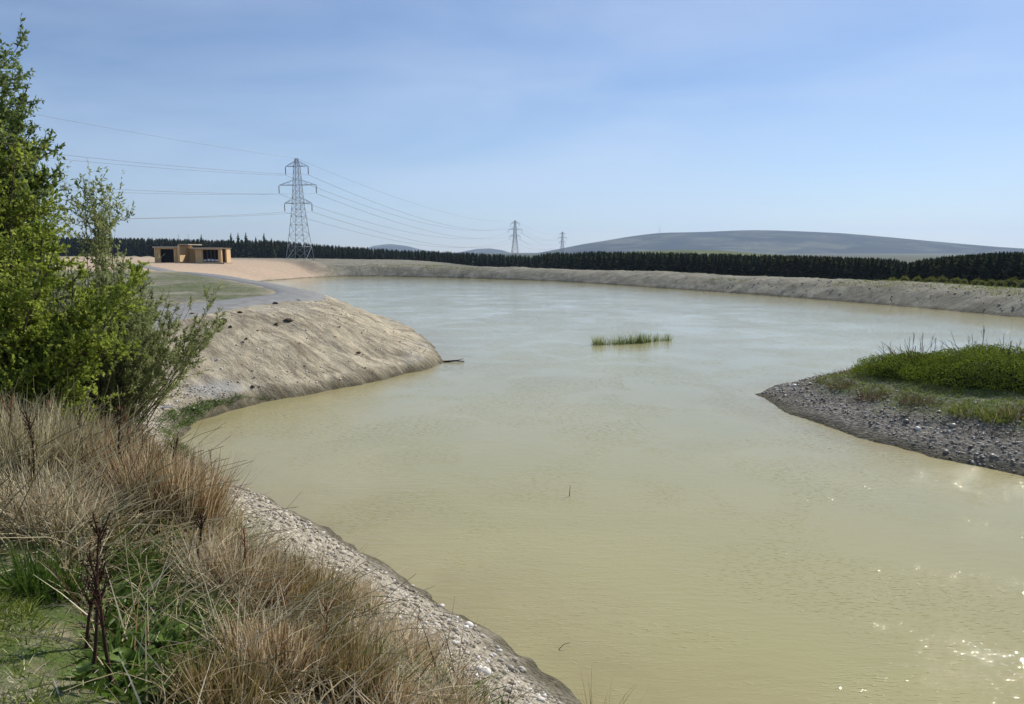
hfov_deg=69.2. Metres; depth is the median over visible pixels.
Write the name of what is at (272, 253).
spruce tree
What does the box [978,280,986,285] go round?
shrub
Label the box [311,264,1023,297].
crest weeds
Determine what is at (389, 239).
overhead wire
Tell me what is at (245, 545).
dead stalk
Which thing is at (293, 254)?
spruce tree
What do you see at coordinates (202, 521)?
dead stalk
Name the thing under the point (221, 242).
spruce tree
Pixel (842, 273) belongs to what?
spruce tree
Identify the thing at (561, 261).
spruce tree
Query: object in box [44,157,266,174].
overhead wire
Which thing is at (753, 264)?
spruce tree
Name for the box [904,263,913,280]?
spruce tree
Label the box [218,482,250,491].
driftwood
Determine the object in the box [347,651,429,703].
rush clump
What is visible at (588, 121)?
sky
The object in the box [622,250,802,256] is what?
pasture slope
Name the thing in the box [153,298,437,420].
bank rubble
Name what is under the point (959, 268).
spruce tree
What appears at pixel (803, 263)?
spruce tree
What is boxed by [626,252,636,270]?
spruce tree
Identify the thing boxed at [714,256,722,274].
spruce tree
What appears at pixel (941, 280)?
shrub
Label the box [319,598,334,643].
dead stalk
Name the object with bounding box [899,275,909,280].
shrub
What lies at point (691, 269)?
spruce tree
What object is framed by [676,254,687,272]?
spruce tree
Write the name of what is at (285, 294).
gravel path
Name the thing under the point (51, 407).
dead stalk
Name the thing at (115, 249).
spruce tree
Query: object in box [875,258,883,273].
spruce tree
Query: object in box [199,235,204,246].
spruce tree
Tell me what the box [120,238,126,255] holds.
spruce tree
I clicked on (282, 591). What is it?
dead stalk
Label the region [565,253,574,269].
spruce tree
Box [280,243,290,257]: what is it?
spruce tree
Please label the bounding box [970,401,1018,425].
grass tuft
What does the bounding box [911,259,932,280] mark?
spruce tree
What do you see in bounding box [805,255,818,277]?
spruce tree
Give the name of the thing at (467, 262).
spruce tree
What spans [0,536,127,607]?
green tuft
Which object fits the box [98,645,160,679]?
dock plant
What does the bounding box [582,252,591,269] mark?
spruce tree
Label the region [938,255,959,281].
spruce tree
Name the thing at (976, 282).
shrub
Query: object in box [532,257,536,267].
spruce tree
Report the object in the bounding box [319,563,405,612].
rush clump
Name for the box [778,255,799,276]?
spruce tree
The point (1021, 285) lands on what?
shrub
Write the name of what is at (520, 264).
spruce tree
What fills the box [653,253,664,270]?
spruce tree
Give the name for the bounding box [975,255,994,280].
spruce tree
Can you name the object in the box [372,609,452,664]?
rush clump
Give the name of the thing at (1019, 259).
spruce tree
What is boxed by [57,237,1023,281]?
forest
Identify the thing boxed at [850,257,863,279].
spruce tree
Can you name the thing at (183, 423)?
shore weeds
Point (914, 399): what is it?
grass tuft
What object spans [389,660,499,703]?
rush clump
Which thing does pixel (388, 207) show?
overhead wire
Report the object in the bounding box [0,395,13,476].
dead stalk
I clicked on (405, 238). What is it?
overhead wire
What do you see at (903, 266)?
spruce tree
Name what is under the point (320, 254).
spruce tree
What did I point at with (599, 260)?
spruce tree
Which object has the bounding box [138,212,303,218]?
overhead wire
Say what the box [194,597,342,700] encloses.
rush clump
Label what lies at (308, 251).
spruce tree
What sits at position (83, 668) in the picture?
dock plant
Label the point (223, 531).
rush clump
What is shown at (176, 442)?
dead stalk
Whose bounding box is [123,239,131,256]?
spruce tree
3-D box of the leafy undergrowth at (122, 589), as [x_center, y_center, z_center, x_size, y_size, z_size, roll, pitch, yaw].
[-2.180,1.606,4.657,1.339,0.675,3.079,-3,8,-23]
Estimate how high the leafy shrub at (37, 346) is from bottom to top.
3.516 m
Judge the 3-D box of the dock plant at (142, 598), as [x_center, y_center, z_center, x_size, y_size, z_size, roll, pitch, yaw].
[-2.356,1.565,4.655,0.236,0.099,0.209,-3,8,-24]
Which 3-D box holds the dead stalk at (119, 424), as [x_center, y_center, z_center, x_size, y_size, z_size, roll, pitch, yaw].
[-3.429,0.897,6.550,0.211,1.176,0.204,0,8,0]
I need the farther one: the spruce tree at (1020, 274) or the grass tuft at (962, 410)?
the spruce tree at (1020, 274)
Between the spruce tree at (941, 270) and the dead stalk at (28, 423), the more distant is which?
the spruce tree at (941, 270)
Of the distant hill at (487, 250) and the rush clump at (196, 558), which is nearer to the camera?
the rush clump at (196, 558)
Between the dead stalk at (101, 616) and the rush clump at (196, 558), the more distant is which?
the rush clump at (196, 558)
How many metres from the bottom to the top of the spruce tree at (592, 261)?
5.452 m
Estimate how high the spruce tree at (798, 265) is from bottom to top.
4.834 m
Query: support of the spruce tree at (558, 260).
on the ground at (270, 365)
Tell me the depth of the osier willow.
11.58 m
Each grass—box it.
[0,396,582,703]
[0,568,137,703]
[795,365,1023,440]
[817,368,1023,425]
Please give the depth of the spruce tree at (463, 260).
258.75 m
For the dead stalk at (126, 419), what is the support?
on the ground at (270, 365)
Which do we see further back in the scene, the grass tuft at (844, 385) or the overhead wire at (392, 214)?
the overhead wire at (392, 214)
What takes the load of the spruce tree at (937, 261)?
on the ground at (270, 365)
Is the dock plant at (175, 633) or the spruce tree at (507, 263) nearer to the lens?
the dock plant at (175, 633)
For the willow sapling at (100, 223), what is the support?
on the ground at (270, 365)
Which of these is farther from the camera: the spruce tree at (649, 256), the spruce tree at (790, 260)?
the spruce tree at (649, 256)
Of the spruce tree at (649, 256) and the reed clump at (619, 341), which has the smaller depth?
the reed clump at (619, 341)
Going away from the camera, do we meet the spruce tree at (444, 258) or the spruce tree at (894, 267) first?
the spruce tree at (894, 267)
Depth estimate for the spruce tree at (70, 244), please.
330.64 m
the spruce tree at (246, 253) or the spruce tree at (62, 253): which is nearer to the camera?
the spruce tree at (246, 253)
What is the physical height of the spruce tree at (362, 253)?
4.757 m
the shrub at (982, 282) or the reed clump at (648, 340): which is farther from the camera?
the shrub at (982, 282)
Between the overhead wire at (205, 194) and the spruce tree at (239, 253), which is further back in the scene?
the spruce tree at (239, 253)
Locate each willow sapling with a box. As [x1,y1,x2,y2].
[42,158,168,333]
[108,276,170,435]
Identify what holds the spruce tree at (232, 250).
on the ground at (270, 365)
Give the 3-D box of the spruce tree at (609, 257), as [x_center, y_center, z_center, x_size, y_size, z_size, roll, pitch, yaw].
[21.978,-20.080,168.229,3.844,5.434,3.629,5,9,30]
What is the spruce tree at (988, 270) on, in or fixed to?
on the ground at (270, 365)
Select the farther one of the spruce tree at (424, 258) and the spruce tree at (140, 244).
the spruce tree at (140, 244)
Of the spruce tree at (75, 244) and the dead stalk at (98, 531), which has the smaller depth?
the dead stalk at (98, 531)
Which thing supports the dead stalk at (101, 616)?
on the ground at (270, 365)
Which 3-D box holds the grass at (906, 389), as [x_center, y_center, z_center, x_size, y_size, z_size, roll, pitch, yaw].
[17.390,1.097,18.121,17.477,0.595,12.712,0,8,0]
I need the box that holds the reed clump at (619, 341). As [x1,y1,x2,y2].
[611,334,626,343]
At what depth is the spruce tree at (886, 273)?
110.09 m
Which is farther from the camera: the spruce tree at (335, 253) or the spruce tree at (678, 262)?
the spruce tree at (335, 253)
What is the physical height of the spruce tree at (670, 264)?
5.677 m
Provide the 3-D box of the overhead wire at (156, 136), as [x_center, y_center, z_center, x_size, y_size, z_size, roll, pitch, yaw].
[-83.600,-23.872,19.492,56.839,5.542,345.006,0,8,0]
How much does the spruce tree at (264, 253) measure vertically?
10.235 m
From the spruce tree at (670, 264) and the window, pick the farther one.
the spruce tree at (670, 264)
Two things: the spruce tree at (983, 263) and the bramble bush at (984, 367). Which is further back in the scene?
the spruce tree at (983, 263)
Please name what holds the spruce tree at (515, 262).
on the ground at (270, 365)
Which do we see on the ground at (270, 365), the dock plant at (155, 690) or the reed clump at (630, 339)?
the dock plant at (155, 690)
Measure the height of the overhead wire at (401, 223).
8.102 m
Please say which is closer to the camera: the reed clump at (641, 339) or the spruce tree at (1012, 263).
the reed clump at (641, 339)
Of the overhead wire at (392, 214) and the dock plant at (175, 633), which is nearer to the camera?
the dock plant at (175, 633)
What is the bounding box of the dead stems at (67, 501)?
[0,369,297,574]
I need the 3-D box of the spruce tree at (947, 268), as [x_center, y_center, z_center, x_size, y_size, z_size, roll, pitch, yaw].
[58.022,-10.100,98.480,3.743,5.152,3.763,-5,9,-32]
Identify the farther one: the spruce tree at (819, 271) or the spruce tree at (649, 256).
the spruce tree at (649, 256)
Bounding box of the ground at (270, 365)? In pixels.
[0,253,1023,703]
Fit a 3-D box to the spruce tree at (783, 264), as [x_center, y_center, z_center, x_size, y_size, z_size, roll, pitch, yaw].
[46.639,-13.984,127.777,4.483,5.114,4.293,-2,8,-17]
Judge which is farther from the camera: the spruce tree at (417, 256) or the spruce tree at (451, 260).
the spruce tree at (417, 256)
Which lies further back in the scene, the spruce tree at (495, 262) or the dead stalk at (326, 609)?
the spruce tree at (495, 262)
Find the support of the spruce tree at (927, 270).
on the ground at (270, 365)
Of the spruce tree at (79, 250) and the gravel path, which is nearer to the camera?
the gravel path
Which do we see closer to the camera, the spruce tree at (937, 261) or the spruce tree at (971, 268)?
the spruce tree at (971, 268)
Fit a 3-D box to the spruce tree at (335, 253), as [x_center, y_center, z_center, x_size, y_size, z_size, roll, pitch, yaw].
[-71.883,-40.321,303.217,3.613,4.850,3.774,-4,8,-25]
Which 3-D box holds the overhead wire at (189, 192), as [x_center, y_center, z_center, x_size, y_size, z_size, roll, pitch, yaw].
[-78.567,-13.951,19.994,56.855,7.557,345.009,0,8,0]
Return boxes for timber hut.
[152,244,232,263]
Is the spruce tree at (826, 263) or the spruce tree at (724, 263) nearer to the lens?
the spruce tree at (826, 263)
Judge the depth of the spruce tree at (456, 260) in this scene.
259.43 m
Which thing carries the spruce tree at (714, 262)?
on the ground at (270, 365)
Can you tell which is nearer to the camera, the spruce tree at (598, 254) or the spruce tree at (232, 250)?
the spruce tree at (598, 254)
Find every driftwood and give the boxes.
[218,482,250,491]
[443,359,463,361]
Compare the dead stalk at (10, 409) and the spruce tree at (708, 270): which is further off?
the spruce tree at (708, 270)
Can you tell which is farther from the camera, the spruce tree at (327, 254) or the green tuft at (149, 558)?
the spruce tree at (327, 254)
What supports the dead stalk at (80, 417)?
on the ground at (270, 365)
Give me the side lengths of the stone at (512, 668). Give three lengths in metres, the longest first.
0.108 x 0.079 x 0.072 m
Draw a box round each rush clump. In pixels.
[0,384,110,492]
[0,447,152,545]
[2,398,155,491]
[44,420,203,503]
[85,439,233,536]
[88,438,253,538]
[144,631,306,703]
[154,521,301,605]
[184,516,283,550]
[188,533,318,611]
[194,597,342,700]
[245,540,372,636]
[285,610,407,703]
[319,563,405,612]
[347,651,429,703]
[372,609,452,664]
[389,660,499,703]
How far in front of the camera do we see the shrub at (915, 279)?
68.68 m
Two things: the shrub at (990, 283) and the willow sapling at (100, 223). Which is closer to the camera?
the willow sapling at (100, 223)
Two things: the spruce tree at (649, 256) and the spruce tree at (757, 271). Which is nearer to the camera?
the spruce tree at (757, 271)
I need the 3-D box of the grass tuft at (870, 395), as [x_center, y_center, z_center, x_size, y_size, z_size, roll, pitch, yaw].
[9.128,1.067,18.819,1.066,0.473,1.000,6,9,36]
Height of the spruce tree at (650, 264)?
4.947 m
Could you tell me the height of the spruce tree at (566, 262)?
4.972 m
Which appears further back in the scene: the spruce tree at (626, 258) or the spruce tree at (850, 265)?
the spruce tree at (626, 258)
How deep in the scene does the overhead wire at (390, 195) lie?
259.33 m
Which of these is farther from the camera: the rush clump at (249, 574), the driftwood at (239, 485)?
the driftwood at (239, 485)
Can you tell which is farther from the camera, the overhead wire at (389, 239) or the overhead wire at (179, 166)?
the overhead wire at (389, 239)
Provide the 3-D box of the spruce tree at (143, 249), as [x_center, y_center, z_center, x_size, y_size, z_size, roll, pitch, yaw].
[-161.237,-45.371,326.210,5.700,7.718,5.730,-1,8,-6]
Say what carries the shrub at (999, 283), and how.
on the ground at (270, 365)
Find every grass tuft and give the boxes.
[548,664,643,703]
[825,379,853,390]
[851,386,890,402]
[895,393,939,406]
[944,396,994,419]
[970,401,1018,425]
[978,402,1023,420]
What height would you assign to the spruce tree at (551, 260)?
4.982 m
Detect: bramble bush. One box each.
[850,341,944,381]
[897,332,1023,394]
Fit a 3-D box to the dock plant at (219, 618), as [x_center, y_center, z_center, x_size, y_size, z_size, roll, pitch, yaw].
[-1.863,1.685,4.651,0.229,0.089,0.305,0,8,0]
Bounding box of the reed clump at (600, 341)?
[589,334,606,344]
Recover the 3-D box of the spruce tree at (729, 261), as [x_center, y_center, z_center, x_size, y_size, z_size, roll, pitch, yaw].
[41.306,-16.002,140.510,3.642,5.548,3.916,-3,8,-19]
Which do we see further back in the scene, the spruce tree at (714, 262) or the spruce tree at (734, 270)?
the spruce tree at (714, 262)
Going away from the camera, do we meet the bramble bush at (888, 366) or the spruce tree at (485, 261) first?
the bramble bush at (888, 366)
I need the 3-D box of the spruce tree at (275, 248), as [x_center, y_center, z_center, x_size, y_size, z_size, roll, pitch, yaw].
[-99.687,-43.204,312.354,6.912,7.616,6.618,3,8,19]
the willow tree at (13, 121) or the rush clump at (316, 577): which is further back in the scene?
the willow tree at (13, 121)
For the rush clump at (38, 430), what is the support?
on the ground at (270, 365)
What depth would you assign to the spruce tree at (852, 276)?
114.45 m
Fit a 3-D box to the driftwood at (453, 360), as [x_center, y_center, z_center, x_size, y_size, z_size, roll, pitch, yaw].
[-2.244,0.336,28.639,0.810,0.136,0.097,-1,8,-9]
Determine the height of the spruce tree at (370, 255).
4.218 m
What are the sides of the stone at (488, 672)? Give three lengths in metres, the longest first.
0.127 x 0.113 x 0.088 m
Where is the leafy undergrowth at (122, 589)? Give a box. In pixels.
[46,532,259,703]
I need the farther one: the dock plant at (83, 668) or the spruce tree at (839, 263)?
the spruce tree at (839, 263)
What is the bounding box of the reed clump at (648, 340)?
[643,333,654,341]
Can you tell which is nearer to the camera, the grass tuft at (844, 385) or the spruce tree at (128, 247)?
the grass tuft at (844, 385)
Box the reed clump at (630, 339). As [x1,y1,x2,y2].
[620,333,640,343]
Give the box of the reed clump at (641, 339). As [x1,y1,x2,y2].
[629,332,647,342]
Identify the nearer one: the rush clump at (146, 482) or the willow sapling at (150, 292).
the rush clump at (146, 482)
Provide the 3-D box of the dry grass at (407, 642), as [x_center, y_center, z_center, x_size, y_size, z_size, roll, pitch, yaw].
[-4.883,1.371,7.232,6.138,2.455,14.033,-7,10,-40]
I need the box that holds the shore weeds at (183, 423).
[152,392,276,460]
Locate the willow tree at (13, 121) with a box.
[0,13,124,312]
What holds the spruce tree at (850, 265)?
on the ground at (270, 365)
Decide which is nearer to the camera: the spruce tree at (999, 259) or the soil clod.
the soil clod
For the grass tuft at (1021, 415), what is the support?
on the ground at (270, 365)
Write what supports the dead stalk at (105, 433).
on the ground at (270, 365)
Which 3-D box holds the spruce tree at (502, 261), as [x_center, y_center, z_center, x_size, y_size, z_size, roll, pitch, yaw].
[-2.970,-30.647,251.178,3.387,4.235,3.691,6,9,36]
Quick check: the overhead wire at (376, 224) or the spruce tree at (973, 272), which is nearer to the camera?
the spruce tree at (973, 272)
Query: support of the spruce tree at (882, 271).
on the ground at (270, 365)
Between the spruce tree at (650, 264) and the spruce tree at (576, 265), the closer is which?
the spruce tree at (650, 264)
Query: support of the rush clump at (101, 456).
on the ground at (270, 365)
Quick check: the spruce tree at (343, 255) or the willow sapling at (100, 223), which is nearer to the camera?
the willow sapling at (100, 223)
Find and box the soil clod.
[283,318,292,321]
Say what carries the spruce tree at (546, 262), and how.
on the ground at (270, 365)
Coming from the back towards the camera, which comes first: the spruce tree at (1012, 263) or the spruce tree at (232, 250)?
the spruce tree at (232, 250)
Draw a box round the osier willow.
[37,263,227,438]
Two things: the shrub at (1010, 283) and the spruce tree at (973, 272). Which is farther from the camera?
the spruce tree at (973, 272)
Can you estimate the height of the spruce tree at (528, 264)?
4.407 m
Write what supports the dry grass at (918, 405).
on the ground at (270, 365)
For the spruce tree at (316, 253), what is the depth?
303.06 m
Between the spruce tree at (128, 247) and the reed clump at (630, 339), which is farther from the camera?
the spruce tree at (128, 247)
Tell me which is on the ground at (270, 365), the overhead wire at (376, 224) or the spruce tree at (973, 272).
the spruce tree at (973, 272)
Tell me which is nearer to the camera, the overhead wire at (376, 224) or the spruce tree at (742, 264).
the spruce tree at (742, 264)
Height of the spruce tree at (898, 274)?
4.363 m
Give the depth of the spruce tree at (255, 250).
292.66 m
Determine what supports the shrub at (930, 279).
on the ground at (270, 365)
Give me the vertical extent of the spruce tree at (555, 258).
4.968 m
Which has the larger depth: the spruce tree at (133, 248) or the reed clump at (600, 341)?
the spruce tree at (133, 248)
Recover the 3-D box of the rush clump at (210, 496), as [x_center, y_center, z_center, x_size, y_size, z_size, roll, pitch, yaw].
[-2.920,1.263,6.708,1.377,1.138,1.338,4,9,30]
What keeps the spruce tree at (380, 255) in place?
on the ground at (270, 365)
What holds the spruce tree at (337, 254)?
on the ground at (270, 365)
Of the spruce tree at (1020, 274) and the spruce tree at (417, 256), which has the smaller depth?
the spruce tree at (1020, 274)
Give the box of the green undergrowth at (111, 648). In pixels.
[5,417,520,703]
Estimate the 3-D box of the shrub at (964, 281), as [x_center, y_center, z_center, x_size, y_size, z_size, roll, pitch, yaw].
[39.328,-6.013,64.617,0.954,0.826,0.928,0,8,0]
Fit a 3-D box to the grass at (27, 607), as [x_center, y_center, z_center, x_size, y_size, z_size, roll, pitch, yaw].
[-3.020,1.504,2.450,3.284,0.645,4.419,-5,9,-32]
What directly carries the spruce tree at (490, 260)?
on the ground at (270, 365)
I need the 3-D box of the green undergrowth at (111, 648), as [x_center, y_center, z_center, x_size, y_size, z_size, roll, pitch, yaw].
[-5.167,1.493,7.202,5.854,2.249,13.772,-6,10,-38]
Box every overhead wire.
[35,114,290,157]
[42,212,279,219]
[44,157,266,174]
[59,186,316,193]
[62,190,255,194]
[68,155,300,174]
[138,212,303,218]
[280,194,494,238]
[286,175,506,230]
[286,212,506,247]
[299,159,513,220]
[309,175,518,229]
[314,212,519,247]
[321,195,513,238]
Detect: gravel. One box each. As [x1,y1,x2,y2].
[137,383,563,703]
[762,370,1023,473]
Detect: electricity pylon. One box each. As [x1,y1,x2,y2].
[278,159,316,260]
[511,220,521,255]
[560,233,564,253]
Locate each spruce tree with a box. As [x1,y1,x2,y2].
[60,238,67,255]
[64,240,71,255]
[69,239,78,255]
[74,239,84,255]
[111,239,120,255]
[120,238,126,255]
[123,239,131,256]
[128,239,138,255]
[134,238,142,256]
[138,240,146,256]
[142,238,153,256]
[145,239,154,255]
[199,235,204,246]
[217,239,223,246]
[229,235,235,257]
[235,234,242,257]
[242,233,251,257]
[251,236,260,257]
[260,235,268,257]
[267,239,277,257]
[273,240,279,256]
[278,244,283,257]
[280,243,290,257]
[289,243,300,257]
[305,244,310,258]
[309,247,314,258]
[310,244,318,257]
[318,244,323,258]
[322,246,332,258]
[332,247,337,258]
[336,248,340,258]
[338,247,346,258]
[349,247,359,258]
[360,248,364,258]
[367,250,372,258]
[377,249,383,258]
[415,250,420,260]
[422,251,428,260]
[441,252,446,262]
[448,253,454,263]
[454,254,459,263]
[461,253,465,264]
[465,256,471,264]
[472,254,477,265]
[476,255,482,265]
[482,255,487,265]
[485,256,492,266]
[489,255,499,266]
[499,255,505,266]
[503,257,509,266]
[511,255,518,266]
[517,258,523,266]
[524,255,531,267]
[532,255,540,267]
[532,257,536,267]
[540,253,550,267]
[547,254,553,268]
[549,254,557,267]
[553,254,560,268]
[557,252,564,268]
[561,253,568,268]
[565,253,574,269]
[571,251,581,269]
[578,251,586,269]
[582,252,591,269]
[590,252,595,269]
[592,252,599,269]
[593,253,602,269]
[599,251,607,269]
[603,253,616,270]
[606,252,611,265]
[613,251,626,269]
[623,254,628,270]
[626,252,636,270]
[632,254,643,270]
[641,253,650,268]
[642,255,656,270]
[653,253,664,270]
[656,252,677,271]
[675,253,681,271]
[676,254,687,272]
[685,253,697,272]
[693,255,701,272]
[697,255,713,273]
[699,255,707,272]
[710,256,717,271]
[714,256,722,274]
[717,255,728,274]
[726,254,734,274]
[728,256,740,275]
[738,255,745,275]
[740,257,751,275]
[749,257,755,275]
[751,258,764,275]
[752,256,767,274]
[759,257,773,275]
[766,256,785,276]
[775,257,788,276]
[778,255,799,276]
[787,256,793,267]
[791,257,806,276]
[791,257,810,277]
[793,257,802,276]
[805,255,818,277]
[809,256,827,277]
[811,256,830,277]
[824,257,839,278]
[834,259,848,278]
[836,259,841,272]
[845,258,849,269]
[846,257,856,278]
[847,257,853,276]
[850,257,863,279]
[855,259,872,279]
[869,260,879,280]
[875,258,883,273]
[876,261,885,280]
[880,259,892,280]
[889,259,897,277]
[892,262,903,280]
[901,261,907,277]
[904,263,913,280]
[909,260,923,279]
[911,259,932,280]
[916,260,933,281]
[926,258,947,280]
[931,257,941,280]
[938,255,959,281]
[940,258,956,276]
[948,254,967,282]
[960,256,970,279]
[963,254,981,283]
[963,255,983,282]
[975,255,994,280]
[979,254,999,283]
[993,252,1001,273]
[998,252,1017,280]
[1000,252,1018,284]
[1005,252,1022,281]
[1007,259,1023,283]
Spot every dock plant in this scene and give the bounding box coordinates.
[63,659,99,680]
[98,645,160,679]
[117,591,155,608]
[138,624,199,659]
[139,673,189,701]
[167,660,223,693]
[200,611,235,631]
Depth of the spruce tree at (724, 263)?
140.79 m
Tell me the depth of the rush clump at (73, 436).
6.95 m
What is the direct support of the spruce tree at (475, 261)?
on the ground at (270, 365)
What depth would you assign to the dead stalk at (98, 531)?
3.64 m
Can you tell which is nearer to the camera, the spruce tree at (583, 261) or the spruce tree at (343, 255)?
the spruce tree at (583, 261)
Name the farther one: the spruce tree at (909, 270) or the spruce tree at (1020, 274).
the spruce tree at (909, 270)
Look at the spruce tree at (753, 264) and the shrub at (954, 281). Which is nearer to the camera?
the shrub at (954, 281)
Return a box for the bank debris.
[311,265,1021,312]
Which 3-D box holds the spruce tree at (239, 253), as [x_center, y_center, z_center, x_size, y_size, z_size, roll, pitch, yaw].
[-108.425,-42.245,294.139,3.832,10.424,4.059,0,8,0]
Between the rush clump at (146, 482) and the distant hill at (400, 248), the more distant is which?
the distant hill at (400, 248)
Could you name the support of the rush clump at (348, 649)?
on the ground at (270, 365)
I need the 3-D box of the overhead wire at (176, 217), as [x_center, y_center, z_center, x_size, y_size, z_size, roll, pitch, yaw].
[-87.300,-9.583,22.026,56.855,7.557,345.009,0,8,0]
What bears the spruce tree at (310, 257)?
on the ground at (270, 365)
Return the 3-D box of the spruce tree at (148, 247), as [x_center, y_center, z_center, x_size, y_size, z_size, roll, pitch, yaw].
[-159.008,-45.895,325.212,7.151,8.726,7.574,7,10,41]
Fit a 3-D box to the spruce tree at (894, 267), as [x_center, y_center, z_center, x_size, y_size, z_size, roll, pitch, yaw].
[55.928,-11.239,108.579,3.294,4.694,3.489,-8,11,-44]
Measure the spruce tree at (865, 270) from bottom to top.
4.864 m
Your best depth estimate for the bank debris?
71.57 m
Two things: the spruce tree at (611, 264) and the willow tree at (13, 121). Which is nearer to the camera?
the willow tree at (13, 121)
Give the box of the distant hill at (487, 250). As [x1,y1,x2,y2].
[458,248,509,252]
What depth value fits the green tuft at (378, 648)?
5.21 m
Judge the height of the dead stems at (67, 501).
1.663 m
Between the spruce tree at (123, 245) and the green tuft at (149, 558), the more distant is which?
the spruce tree at (123, 245)
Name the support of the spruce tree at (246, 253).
on the ground at (270, 365)
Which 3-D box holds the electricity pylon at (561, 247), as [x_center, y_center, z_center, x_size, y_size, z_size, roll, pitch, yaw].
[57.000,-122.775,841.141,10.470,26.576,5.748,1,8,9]
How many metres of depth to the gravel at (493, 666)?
7.99 m
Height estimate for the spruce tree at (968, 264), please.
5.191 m
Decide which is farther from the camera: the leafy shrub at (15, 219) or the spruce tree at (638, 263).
the spruce tree at (638, 263)
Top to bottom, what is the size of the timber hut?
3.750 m
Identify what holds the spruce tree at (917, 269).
on the ground at (270, 365)
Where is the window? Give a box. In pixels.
[203,250,217,261]
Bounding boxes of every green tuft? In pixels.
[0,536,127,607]
[100,537,190,579]
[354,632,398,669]
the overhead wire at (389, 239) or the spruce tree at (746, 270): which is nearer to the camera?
the spruce tree at (746, 270)
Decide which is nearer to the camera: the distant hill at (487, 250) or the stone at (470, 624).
the stone at (470, 624)
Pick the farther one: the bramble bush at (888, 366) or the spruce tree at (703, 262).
the spruce tree at (703, 262)
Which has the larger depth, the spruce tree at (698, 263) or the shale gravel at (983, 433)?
the spruce tree at (698, 263)
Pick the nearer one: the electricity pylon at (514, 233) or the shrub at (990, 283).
the shrub at (990, 283)
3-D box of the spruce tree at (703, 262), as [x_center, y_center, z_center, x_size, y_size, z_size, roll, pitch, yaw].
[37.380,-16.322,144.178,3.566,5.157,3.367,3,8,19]
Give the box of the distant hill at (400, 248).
[366,244,430,251]
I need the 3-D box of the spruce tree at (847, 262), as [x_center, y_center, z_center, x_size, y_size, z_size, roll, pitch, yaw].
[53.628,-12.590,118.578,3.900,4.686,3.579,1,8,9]
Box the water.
[179,276,1023,703]
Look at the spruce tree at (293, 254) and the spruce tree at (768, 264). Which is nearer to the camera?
the spruce tree at (768, 264)
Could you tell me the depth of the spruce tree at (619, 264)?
162.65 m
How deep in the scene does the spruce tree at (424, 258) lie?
269.25 m
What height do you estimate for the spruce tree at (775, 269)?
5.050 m
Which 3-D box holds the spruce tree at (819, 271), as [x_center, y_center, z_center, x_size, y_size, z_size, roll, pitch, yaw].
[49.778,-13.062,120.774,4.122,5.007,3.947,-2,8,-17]
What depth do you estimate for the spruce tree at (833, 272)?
117.95 m
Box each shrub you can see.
[0,120,91,332]
[0,217,152,432]
[44,267,204,417]
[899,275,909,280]
[913,275,922,281]
[924,277,937,282]
[936,275,948,283]
[949,277,959,283]
[958,279,968,284]
[971,278,980,284]
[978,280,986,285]
[985,278,995,286]
[993,280,1006,286]
[1005,277,1020,287]
[1015,280,1023,287]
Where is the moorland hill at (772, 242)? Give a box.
[539,230,1023,253]
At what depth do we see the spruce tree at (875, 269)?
111.60 m
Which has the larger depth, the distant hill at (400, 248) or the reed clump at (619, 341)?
the distant hill at (400, 248)
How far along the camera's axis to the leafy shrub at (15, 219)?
10.37 m
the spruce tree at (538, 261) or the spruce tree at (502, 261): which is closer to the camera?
the spruce tree at (538, 261)
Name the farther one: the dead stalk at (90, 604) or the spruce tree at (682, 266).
the spruce tree at (682, 266)
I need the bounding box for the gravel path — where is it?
[114,263,328,329]
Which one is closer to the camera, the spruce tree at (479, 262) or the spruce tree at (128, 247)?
the spruce tree at (479, 262)
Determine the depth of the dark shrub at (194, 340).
13.85 m
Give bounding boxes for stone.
[465,621,473,626]
[478,666,490,675]
[506,664,514,671]
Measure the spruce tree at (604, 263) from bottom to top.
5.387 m
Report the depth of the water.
12.98 m
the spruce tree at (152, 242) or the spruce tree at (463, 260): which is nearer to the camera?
the spruce tree at (463, 260)
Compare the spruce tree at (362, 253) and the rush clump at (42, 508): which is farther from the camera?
the spruce tree at (362, 253)
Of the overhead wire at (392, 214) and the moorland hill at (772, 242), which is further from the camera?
the moorland hill at (772, 242)
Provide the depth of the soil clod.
26.21 m
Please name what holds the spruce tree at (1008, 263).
on the ground at (270, 365)
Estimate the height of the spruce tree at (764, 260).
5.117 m
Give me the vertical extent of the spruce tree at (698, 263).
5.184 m
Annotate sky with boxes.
[0,0,1023,252]
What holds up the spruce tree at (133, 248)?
on the ground at (270, 365)
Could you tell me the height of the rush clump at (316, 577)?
0.807 m
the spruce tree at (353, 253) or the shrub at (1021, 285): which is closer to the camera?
the shrub at (1021, 285)
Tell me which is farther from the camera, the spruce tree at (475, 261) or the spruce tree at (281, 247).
the spruce tree at (281, 247)
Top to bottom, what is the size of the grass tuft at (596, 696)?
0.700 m
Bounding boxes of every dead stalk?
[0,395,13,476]
[19,405,37,493]
[45,393,58,427]
[74,399,89,456]
[76,558,108,648]
[77,550,113,684]
[89,510,113,673]
[96,416,113,460]
[106,389,132,506]
[117,405,138,458]
[161,438,178,469]
[191,507,207,557]
[237,526,249,584]
[279,575,289,628]
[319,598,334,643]
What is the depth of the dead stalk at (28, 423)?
6.12 m

